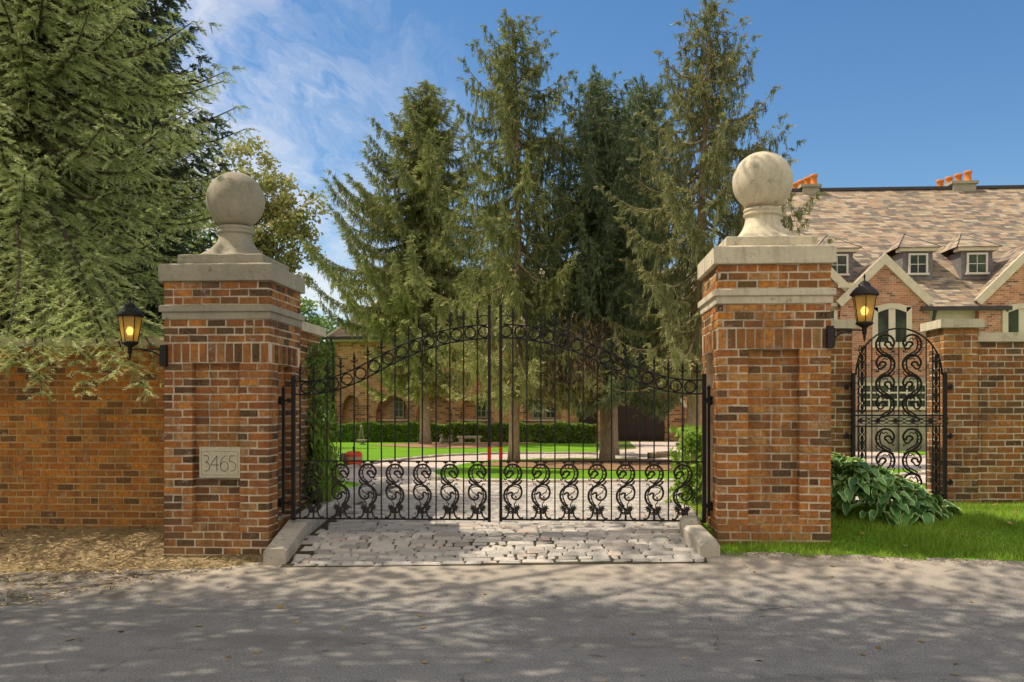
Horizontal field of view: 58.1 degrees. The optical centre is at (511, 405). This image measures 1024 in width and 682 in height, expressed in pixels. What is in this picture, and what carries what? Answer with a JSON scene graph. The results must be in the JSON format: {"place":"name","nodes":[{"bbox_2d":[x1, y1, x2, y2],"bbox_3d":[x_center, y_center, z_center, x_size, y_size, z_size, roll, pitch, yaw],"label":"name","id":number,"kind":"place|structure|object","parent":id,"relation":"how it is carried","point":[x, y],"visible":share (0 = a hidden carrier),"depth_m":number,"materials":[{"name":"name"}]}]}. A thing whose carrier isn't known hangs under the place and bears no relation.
{"place":"outdoors","nodes":[
{"label":"outdoors","id":0,"kind":"place"},
{"bbox_2d":[0,527,262,572],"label":"leaf litter ground","id":1,"kind":"structure","parent":0,"point":[88,550],"depth_m":7.96,"materials":[{"name":"soil"},{"name":"dry leaves"}]},
{"bbox_2d":[0,525,262,605],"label":"fallen leaves","id":2,"kind":"object","parent":1,"relation":"on","point":[80,539],"visible":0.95,"depth_m":7.63,"materials":[{"name":"brown plant"}]},
{"bbox_2d":[333,480,359,490],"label":"lawn","id":3,"kind":"structure","parent":0,"point":[349,485],"depth_m":12.67,"materials":[{"name":"green plant"}]},
{"bbox_2d":[330,442,595,465],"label":"lawn","id":4,"kind":"structure","parent":0,"point":[375,452],"depth_m":28.98,"materials":[{"name":"green plant"}]},
{"bbox_2d":[335,447,362,465],"bbox_3d":[-3.201,0.987,17.841,0.594,0.385,0.318,0,0,4],"label":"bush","id":5,"kind":"object","parent":4,"relation":"on","point":[347,455],"visible":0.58,"depth_m":17.73,"materials":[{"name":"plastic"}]},
{"bbox_2d":[357,425,365,442],"bbox_3d":[-6.199,1.190,37.975,0.283,0.733,0.282,0,0,4],"label":"garden obelisk","id":6,"kind":"object","parent":4,"relation":"on","point":[361,426],"visible":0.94,"depth_m":37.95,"materials":[{"name":"stone"}]},
{"bbox_2d":[357,439,366,444],"bbox_3d":[-5.673,1.403,34.935,0.440,0.190,0.440,0,0,4],"label":"stone bowl","id":7,"kind":"object","parent":4,"relation":"on","point":[362,441],"visible":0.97,"depth_m":34.83,"materials":[{"name":"stone"}]},
{"bbox_2d":[376,442,536,447],"bbox_3d":[-2.244,1.488,35.184,4.961,0.169,9.290,0,0,14],"label":"mulch bed","id":8,"kind":"object","parent":4,"relation":"on","point":[466,445],"visible":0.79,"depth_m":33.45,"materials":[{"name":"brown soil"}]},
{"bbox_2d":[295,78,529,443],"bbox_3d":[-3.823,-5.589,36.123,9.729,14.480,9.626,0,0,4],"label":"spruce tree","id":9,"kind":"object","parent":8,"relation":"on","point":[421,176],"visible":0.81,"depth_m":35.33,"materials":[{"name":"green plant"}]},
{"bbox_2d":[439,433,445,442],"bbox_3d":[-2.832,1.339,37.468,0.251,0.404,0.200,0,0,-28],"label":"garden figurine","id":10,"kind":"object","parent":8,"relation":"on","point":[441,440],"visible":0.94,"depth_m":37.41,"materials":[{"name":"stone"}]},
{"bbox_2d":[457,436,481,442],"bbox_3d":[-1.707,1.382,36.985,0.985,0.298,0.400,0,0,4],"label":"stone bench","id":11,"kind":"object","parent":8,"relation":"on","point":[460,438],"visible":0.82,"depth_m":36.81,"materials":[{"name":"stone"}]},
{"bbox_2d":[281,484,707,566],"bbox_3d":[0.396,1.156,9.920,4.280,0.283,5.350,0,0,4],"label":"driveway bedding","id":12,"kind":"object","parent":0,"point":[324,525],"visible":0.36,"depth_m":7.49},
{"bbox_2d":[291,483,703,565],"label":"driveway setts","id":13,"kind":"structure","parent":12,"relation":"on","point":[650,545],"depth_m":7.92,"materials":[{"name":"stone"}]},
{"bbox_2d":[0,551,1023,681],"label":"road","id":14,"kind":"structure","parent":0,"point":[554,623],"depth_m":5.80,"materials":[{"name":"grey asphalt"}]},
{"bbox_2d":[47,565,972,680],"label":"fallen leaves","id":15,"kind":"object","parent":14,"relation":"on","point":[877,647],"visible":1,"depth_m":5.51,"materials":[{"name":"brown plant"}]},
{"bbox_2d":[716,552,1023,565],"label":"road grit","id":16,"kind":"object","parent":14,"relation":"on","point":[875,556],"visible":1,"depth_m":7.15,"materials":[{"name":"grey gravel"}]},
{"bbox_2d":[76,0,1023,341],"label":"sky","id":17,"kind":"structure","parent":0,"point":[882,93],"materials":[{"name":"blue"}]},
{"bbox_2d":[323,413,925,503],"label":"ground","id":18,"kind":"structure","parent":0,"point":[629,445],"depth_m":38.23,"materials":[{"name":"green plant"}]},
{"bbox_2d":[0,338,164,528],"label":"brick wall","id":19,"kind":"structure","parent":18,"relation":"on","point":[68,459],"depth_m":8.78,"materials":[{"name":"brick"}]},
{"bbox_2d":[0,0,199,337],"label":"fir tree","id":20,"kind":"object","parent":18,"relation":"on","point":[143,118],"visible":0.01,"depth_m":15.53,"materials":[{"name":"green plant"}]},
{"bbox_2d":[0,0,262,404],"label":"fir tree","id":21,"kind":"object","parent":18,"relation":"on","point":[51,242],"visible":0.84,"depth_m":10.06,"materials":[{"name":"green plant"}]},
{"bbox_2d":[58,0,236,337],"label":"spruce tree","id":22,"kind":"object","parent":18,"relation":"on","point":[170,171],"visible":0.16,"depth_m":17.32,"materials":[{"name":"green plant"}]},
{"bbox_2d":[154,187,216,327],"bbox_3d":[-11.731,-2.926,30.848,6.821,8.958,6.847,0,0,-28],"label":"leafy tree","id":23,"kind":"object","parent":18,"relation":"on","point":[194,240],"depth_m":31.29,"materials":[{"name":"green plant"}]},
{"bbox_2d":[158,172,304,555],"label":"brick gate pillar","id":24,"kind":"structure","parent":18,"relation":"on","point":[233,318],"depth_m":7.80,"materials":[{"name":"brick"}]},
{"bbox_2d":[115,296,167,365],"bbox_3d":[-3.146,-0.635,7.878,0.476,0.610,0.231,0,0,4],"label":"wall lantern","id":25,"kind":"object","parent":24,"relation":"attached to","point":[130,315],"depth_m":7.83,"materials":[{"name":"black metal"}]},
{"bbox_2d":[278,386,290,512],"bbox_3d":[-1.981,0.387,8.046,0.150,1.110,0.081,0,0,4],"label":"hinge post","id":26,"kind":"object","parent":24,"relation":"attached to","point":[282,400],"visible":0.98,"depth_m":8.03,"materials":[{"name":"black metal"}]},
{"bbox_2d":[291,303,490,521],"bbox_3d":[-1.051,0.065,7.984,1.747,1.880,0.040,0,0,4],"label":"gate leaf","id":27,"kind":"object","parent":26,"relation":"attached to","point":[310,507],"visible":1,"depth_m":7.98,"materials":[{"name":"black metal"}]},
{"bbox_2d":[189,134,332,288],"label":"maple tree","id":28,"kind":"object","parent":18,"relation":"on","point":[282,222],"visible":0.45,"depth_m":42.13,"materials":[{"name":"green plant"}]},
{"bbox_2d":[300,322,325,510],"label":"brick pier","id":29,"kind":"structure","parent":18,"relation":"on","point":[311,333],"depth_m":8.97,"materials":[{"name":"brick"}]},
{"bbox_2d":[301,343,342,508],"bbox_3d":[-1.881,0.255,9.117,0.296,1.758,1.254,0,0,4],"label":"climbing ivy","id":30,"kind":"object","parent":29,"relation":"attached to","point":[318,363],"visible":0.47,"depth_m":9.11,"materials":[{"name":"green plant"}]},
{"bbox_2d":[300,296,346,416],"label":"leafy tree","id":31,"kind":"object","parent":18,"relation":"on","point":[308,305],"visible":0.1,"depth_m":50.50,"materials":[{"name":"green plant"}]},
{"bbox_2d":[308,416,345,502],"bbox_3d":[-1.828,0.536,9.155,0.319,0.862,0.829,0,0,4],"label":"drooping shrub","id":32,"kind":"object","parent":18,"relation":"on","point":[318,439],"visible":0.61,"depth_m":9.02,"materials":[{"name":"green plant"}]},
{"bbox_2d":[263,477,391,564],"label":"stone kerb","id":33,"kind":"structure","parent":18,"relation":"on","point":[284,544],"depth_m":7.99,"materials":[{"name":"grey stone"}]},
{"bbox_2d":[307,316,350,412],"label":"leafy tree","id":34,"kind":"object","parent":18,"relation":"on","point":[321,325],"depth_m":57.93,"materials":[{"name":"green plant"}]},
{"bbox_2d":[328,421,596,442],"bbox_3d":[-2.522,1.173,39.233,12.266,1.045,1.290,0,0,4],"label":"clipped hedge","id":35,"kind":"object","parent":18,"relation":"on","point":[590,430],"visible":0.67,"depth_m":38.71,"materials":[{"name":"green plant"}]},
{"bbox_2d":[324,268,701,440],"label":"brick house","id":36,"kind":"structure","parent":18,"relation":"on","point":[346,346],"depth_m":42.62,"materials":[{"name":"brick"}]},
{"bbox_2d":[393,396,404,417],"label":"window","id":37,"kind":"structure","parent":36,"relation":"in","point":[399,402],"depth_m":42.89,"materials":[{"name":"glass"}]},
{"bbox_2d":[475,398,486,417],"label":"window","id":38,"kind":"structure","parent":36,"relation":"in","point":[482,413],"depth_m":42.63,"materials":[{"name":"glass"}]},
{"bbox_2d":[532,400,543,418],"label":"window","id":39,"kind":"structure","parent":36,"relation":"in","point":[534,416],"depth_m":42.47,"materials":[{"name":"glass"}]},
{"bbox_2d":[544,400,556,418],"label":"window","id":40,"kind":"structure","parent":36,"relation":"in","point":[548,414],"depth_m":42.45,"materials":[{"name":"glass"}]},
{"bbox_2d":[579,411,596,439],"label":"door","id":41,"kind":"structure","parent":36,"relation":"in","point":[588,420],"depth_m":42.23,"materials":[{"name":"brown wood"}]},
{"bbox_2d":[617,396,663,440],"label":"garage door","id":42,"kind":"structure","parent":36,"relation":"in","point":[632,423],"depth_m":42.11,"materials":[{"name":"brown wood"}]},
{"bbox_2d":[506,72,700,454],"bbox_3d":[2.600,-3.723,24.858,5.540,10.340,5.370,0,0,4],"label":"spruce tree","id":43,"kind":"object","parent":18,"relation":"on","point":[646,104],"visible":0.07,"depth_m":24.44,"materials":[{"name":"green plant"}]},
{"bbox_2d":[660,424,701,506],"bbox_3d":[1.836,0.741,9.472,0.739,1.107,0.944,0,0,21],"label":"lime shrub","id":44,"kind":"object","parent":18,"relation":"on","point":[689,435],"visible":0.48,"depth_m":9.41,"materials":[{"name":"green plant"}]},
{"bbox_2d":[674,505,719,557],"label":"stone kerb","id":45,"kind":"structure","parent":18,"relation":"on","point":[700,539],"depth_m":7.45,"materials":[{"name":"beige stone"}]},
{"bbox_2d":[698,151,836,544],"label":"brick gate pillar","id":46,"kind":"structure","parent":18,"relation":"on","point":[766,301],"depth_m":7.50,"materials":[{"name":"brick"}]},
{"bbox_2d":[705,385,713,516],"bbox_3d":[1.680,0.387,7.811,0.101,1.110,0.081,0,0,4],"label":"hinge post","id":47,"kind":"object","parent":46,"relation":"attached to","point":[709,506],"visible":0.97,"depth_m":7.80,"materials":[{"name":"black metal"}]},
{"bbox_2d":[499,303,705,522],"bbox_3d":[0.767,0.060,7.867,1.761,1.880,0.040,0,0,4],"label":"gate leaf","id":48,"kind":"object","parent":47,"relation":"attached to","point":[600,510],"visible":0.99,"depth_m":7.87,"materials":[{"name":"black metal"}]},
{"bbox_2d":[826,273,879,348],"bbox_3d":[2.763,-0.766,7.498,0.436,0.610,0.231,0,0,4],"label":"wall lantern","id":49,"kind":"object","parent":46,"relation":"attached to","point":[864,294],"depth_m":7.43,"materials":[{"name":"metal"}]},
{"bbox_2d":[830,319,857,503],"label":"brick pier","id":50,"kind":"structure","parent":18,"relation":"on","point":[841,368],"depth_m":9.21,"materials":[{"name":"brick"}]},
{"bbox_2d":[844,328,953,499],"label":"arched side gate","id":51,"kind":"structure","parent":50,"relation":"attached to","point":[930,420],"depth_m":9.12,"materials":[{"name":"black metal"}]},
{"bbox_2d":[734,170,1023,451],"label":"brick house","id":52,"kind":"structure","parent":18,"relation":"on","point":[949,249],"depth_m":28.90,"materials":[{"name":"brick"}]},
{"bbox_2d":[830,303,837,319],"bbox_3d":[9.751,-2.640,28.179,0.436,0.960,0.150,0,0,4],"label":"window","id":53,"kind":"structure","parent":52,"relation":"in","point":[834,314],"depth_m":28.14,"materials":[{"name":"white glass"}]},
{"bbox_2d":[859,382,925,409],"bbox_3d":[11.565,-0.275,27.938,2.113,0.836,0.150,0,0,4],"label":"window","id":54,"kind":"structure","parent":52,"relation":"in","point":[894,394],"depth_m":27.93,"materials":[{"name":"white glass"}]},
{"bbox_2d":[872,303,913,347],"bbox_3d":[11.520,-2.418,27.945,1.227,1.341,0.150,0,0,4],"label":"window","id":55,"kind":"structure","parent":52,"relation":"in","point":[890,315],"depth_m":27.93,"materials":[{"name":"white glass"}]},
{"bbox_2d":[1002,303,1023,331],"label":"window","id":56,"kind":"structure","parent":52,"relation":"in","point":[1012,320],"depth_m":27.70,"materials":[{"name":"white glass"}]},
{"bbox_2d":[920,319,984,503],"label":"brick pier","id":57,"kind":"structure","parent":18,"relation":"on","point":[954,342],"depth_m":9.14,"materials":[{"name":"brick"}]},
{"bbox_2d":[977,332,1023,503],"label":"brick wall","id":58,"kind":"structure","parent":18,"relation":"on","point":[1000,420],"depth_m":9.21,"materials":[{"name":"brick"}]},
{"bbox_2d":[337,442,925,515],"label":"driveway","id":59,"kind":"structure","parent":0,"point":[646,447],"depth_m":21.04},
{"bbox_2d":[337,452,596,468],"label":"lawn kerb","id":60,"kind":"structure","parent":59,"relation":"on","point":[420,457],"depth_m":24.07,"materials":[{"name":"concrete"}]},
{"bbox_2d":[425,470,925,482],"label":"island kerb","id":61,"kind":"structure","parent":59,"relation":"on","point":[922,472],"depth_m":13.14,"materials":[{"name":"concrete"}]},
{"bbox_2d":[647,450,676,458],"bbox_3d":[3.552,1.172,21.823,0.681,0.212,0.200,0,0,4],"label":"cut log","id":62,"kind":"object","parent":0,"point":[660,454],"visible":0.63,"depth_m":21.78,"materials":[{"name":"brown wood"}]},
{"bbox_2d":[437,458,920,479],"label":"lawn","id":63,"kind":"structure","parent":0,"point":[494,472],"depth_m":15.51,"materials":[{"name":"green plant"}]},
{"bbox_2d":[482,459,694,469],"bbox_3d":[2.535,1.189,18.684,6.533,0.107,5.238,0,0,4],"label":"mulch bed","id":64,"kind":"object","parent":63,"relation":"on","point":[616,465],"visible":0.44,"depth_m":18.42,"materials":[{"name":"brown soil"}]},
{"bbox_2d":[401,8,636,459],"bbox_3d":[0.079,-3.656,20.417,4.629,10.030,4.648,0,0,43],"label":"spruce tree","id":65,"kind":"object","parent":64,"relation":"on","point":[506,233],"visible":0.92,"depth_m":20.00,"materials":[{"name":"green plant"}]},
{"bbox_2d":[507,64,701,459],"bbox_3d":[2.149,-3.123,21.074,4.858,8.992,4.738,0,0,37],"label":"spruce tree","id":66,"kind":"object","parent":64,"relation":"on","point":[605,283],"visible":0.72,"depth_m":20.23,"materials":[{"name":"green plant"}]},
{"bbox_2d":[577,0,836,463],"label":"spruce tree","id":67,"kind":"object","parent":64,"relation":"on","point":[713,167],"visible":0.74,"depth_m":18.46,"materials":[{"name":"green plant"}]},
{"bbox_2d":[683,500,1023,560],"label":"lawn","id":68,"kind":"structure","parent":0,"point":[706,527],"depth_m":7.37,"materials":[{"name":"green plant"}]},
{"bbox_2d":[830,452,961,526],"bbox_3d":[3.311,0.760,8.435,1.484,0.660,1.571,0,0,4],"label":"hosta plant","id":69,"kind":"object","parent":68,"relation":"on","point":[857,476],"visible":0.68,"depth_m":7.94,"materials":[{"name":"green plant"}]},
{"bbox_2d":[842,501,1017,545],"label":"fallen leaves","id":70,"kind":"object","parent":68,"relation":"on","point":[944,523],"visible":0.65,"depth_m":7.94,"materials":[{"name":"brown plant"}]},
{"bbox_2d":[894,451,925,454],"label":"lawn","id":71,"kind":"structure","parent":0,"point":[922,452],"depth_m":26.47,"materials":[{"name":"green plant"}]}
]}

